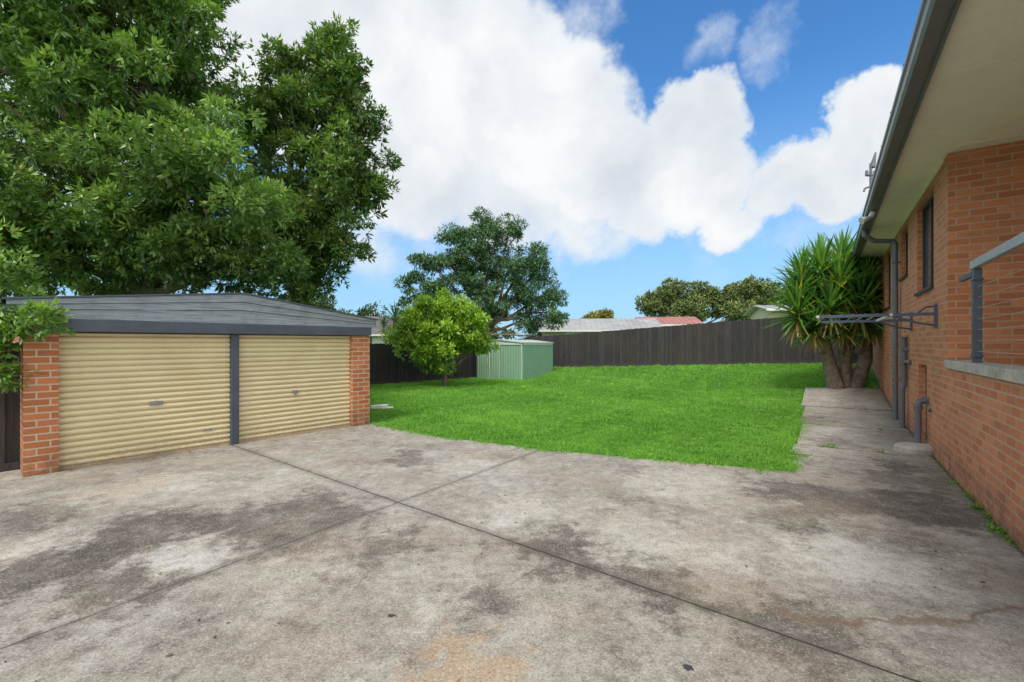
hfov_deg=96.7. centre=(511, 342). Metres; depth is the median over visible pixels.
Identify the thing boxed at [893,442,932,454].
gully surround
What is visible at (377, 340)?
gutter and windows
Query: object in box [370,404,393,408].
timber offcuts
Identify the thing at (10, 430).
paling fence
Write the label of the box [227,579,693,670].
tar spots
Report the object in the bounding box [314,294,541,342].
background trees
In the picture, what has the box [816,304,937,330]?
wall clothesline
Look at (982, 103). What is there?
soffit
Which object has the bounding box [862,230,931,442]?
pipes
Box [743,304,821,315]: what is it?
roof
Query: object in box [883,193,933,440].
window frames
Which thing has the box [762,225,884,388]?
yucca plant
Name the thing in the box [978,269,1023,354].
rail wires
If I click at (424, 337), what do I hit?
lemon tree
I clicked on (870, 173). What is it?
service mast
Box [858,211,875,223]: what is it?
floodlight
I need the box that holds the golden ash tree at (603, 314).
[580,308,615,318]
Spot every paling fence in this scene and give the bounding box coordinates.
[0,344,19,471]
[370,337,528,385]
[529,318,777,366]
[777,317,872,363]
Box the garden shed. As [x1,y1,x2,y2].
[478,339,553,379]
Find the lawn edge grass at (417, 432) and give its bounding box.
[371,400,822,474]
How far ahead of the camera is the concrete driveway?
3.75 m
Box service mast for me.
[863,152,876,191]
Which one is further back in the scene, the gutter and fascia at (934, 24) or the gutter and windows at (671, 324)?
the gutter and windows at (671, 324)
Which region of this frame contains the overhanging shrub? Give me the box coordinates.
[0,215,77,395]
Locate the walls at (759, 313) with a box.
[751,308,794,318]
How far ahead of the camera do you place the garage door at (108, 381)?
7.41 m
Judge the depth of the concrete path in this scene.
9.66 m
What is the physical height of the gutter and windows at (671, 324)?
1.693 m
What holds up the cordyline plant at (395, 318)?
on the ground at (874, 377)
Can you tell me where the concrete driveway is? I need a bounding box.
[0,424,1023,681]
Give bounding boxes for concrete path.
[792,387,947,471]
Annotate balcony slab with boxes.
[944,360,1023,383]
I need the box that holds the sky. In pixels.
[0,0,921,339]
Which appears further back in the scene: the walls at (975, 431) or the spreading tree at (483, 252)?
the spreading tree at (483, 252)
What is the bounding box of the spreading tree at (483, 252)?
[392,205,570,339]
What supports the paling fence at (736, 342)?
on the ground at (874, 377)
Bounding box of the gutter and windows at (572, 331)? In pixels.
[538,330,612,333]
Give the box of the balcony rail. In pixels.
[959,232,1023,362]
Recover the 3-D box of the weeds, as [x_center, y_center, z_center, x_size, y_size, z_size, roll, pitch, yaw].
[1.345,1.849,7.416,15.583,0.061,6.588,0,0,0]
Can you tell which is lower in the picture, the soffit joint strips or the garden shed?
the garden shed
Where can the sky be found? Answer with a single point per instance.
(647, 142)
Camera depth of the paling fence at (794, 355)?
19.76 m
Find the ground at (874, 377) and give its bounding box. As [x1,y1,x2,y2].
[374,363,880,471]
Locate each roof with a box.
[365,316,397,333]
[539,318,661,332]
[635,316,702,323]
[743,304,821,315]
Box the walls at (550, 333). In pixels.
[542,332,586,335]
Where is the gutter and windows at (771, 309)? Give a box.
[766,308,825,310]
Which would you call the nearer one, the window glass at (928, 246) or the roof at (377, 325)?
the window glass at (928, 246)
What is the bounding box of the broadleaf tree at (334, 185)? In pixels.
[194,10,404,306]
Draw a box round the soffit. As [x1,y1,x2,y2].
[860,0,1023,260]
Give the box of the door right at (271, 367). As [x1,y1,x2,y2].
[239,334,349,440]
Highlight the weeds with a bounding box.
[71,423,1019,549]
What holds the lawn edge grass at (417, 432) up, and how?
on the ground at (874, 377)
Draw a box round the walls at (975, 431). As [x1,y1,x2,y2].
[873,141,1023,551]
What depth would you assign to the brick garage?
7.81 m
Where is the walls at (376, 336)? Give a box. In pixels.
[370,336,398,343]
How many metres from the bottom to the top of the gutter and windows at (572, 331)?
1.036 m
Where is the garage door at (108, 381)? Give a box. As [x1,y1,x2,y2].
[59,332,229,466]
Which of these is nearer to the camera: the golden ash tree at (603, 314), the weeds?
the weeds
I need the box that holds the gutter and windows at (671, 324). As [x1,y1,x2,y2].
[661,324,685,325]
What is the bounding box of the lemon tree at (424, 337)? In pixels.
[381,286,501,384]
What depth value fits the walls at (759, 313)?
29.24 m
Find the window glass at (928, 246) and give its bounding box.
[890,205,929,305]
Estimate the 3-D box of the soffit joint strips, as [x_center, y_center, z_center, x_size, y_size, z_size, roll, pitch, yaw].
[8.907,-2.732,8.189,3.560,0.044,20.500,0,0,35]
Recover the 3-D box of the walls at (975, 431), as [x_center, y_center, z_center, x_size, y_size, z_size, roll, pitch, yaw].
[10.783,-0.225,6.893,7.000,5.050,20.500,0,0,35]
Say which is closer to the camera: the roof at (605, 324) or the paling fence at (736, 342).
the paling fence at (736, 342)
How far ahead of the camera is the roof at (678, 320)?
44.07 m
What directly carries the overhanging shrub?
on the ground at (874, 377)
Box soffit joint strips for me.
[863,54,1023,269]
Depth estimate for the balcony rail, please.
5.65 m
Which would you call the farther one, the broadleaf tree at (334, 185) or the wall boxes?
the broadleaf tree at (334, 185)
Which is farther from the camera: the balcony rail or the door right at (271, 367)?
the door right at (271, 367)
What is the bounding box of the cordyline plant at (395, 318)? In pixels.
[374,300,404,343]
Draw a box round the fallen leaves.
[0,430,984,681]
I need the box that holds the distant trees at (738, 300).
[634,274,821,322]
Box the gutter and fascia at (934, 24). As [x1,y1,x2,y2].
[848,0,961,273]
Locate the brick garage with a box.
[0,292,378,476]
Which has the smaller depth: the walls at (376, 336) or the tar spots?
the tar spots
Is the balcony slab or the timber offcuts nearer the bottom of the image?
the timber offcuts
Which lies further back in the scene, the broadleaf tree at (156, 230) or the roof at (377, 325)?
the roof at (377, 325)
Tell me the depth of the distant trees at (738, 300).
58.60 m
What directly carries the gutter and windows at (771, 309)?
attached to the walls at (759, 313)
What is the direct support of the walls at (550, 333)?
on the ground at (874, 377)
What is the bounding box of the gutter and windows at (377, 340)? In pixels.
[371,334,388,343]
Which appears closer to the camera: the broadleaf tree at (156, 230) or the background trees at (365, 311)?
the broadleaf tree at (156, 230)
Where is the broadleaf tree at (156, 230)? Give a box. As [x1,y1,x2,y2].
[0,0,315,296]
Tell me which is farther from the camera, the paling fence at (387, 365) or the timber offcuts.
the paling fence at (387, 365)
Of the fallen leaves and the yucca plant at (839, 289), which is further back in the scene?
the yucca plant at (839, 289)

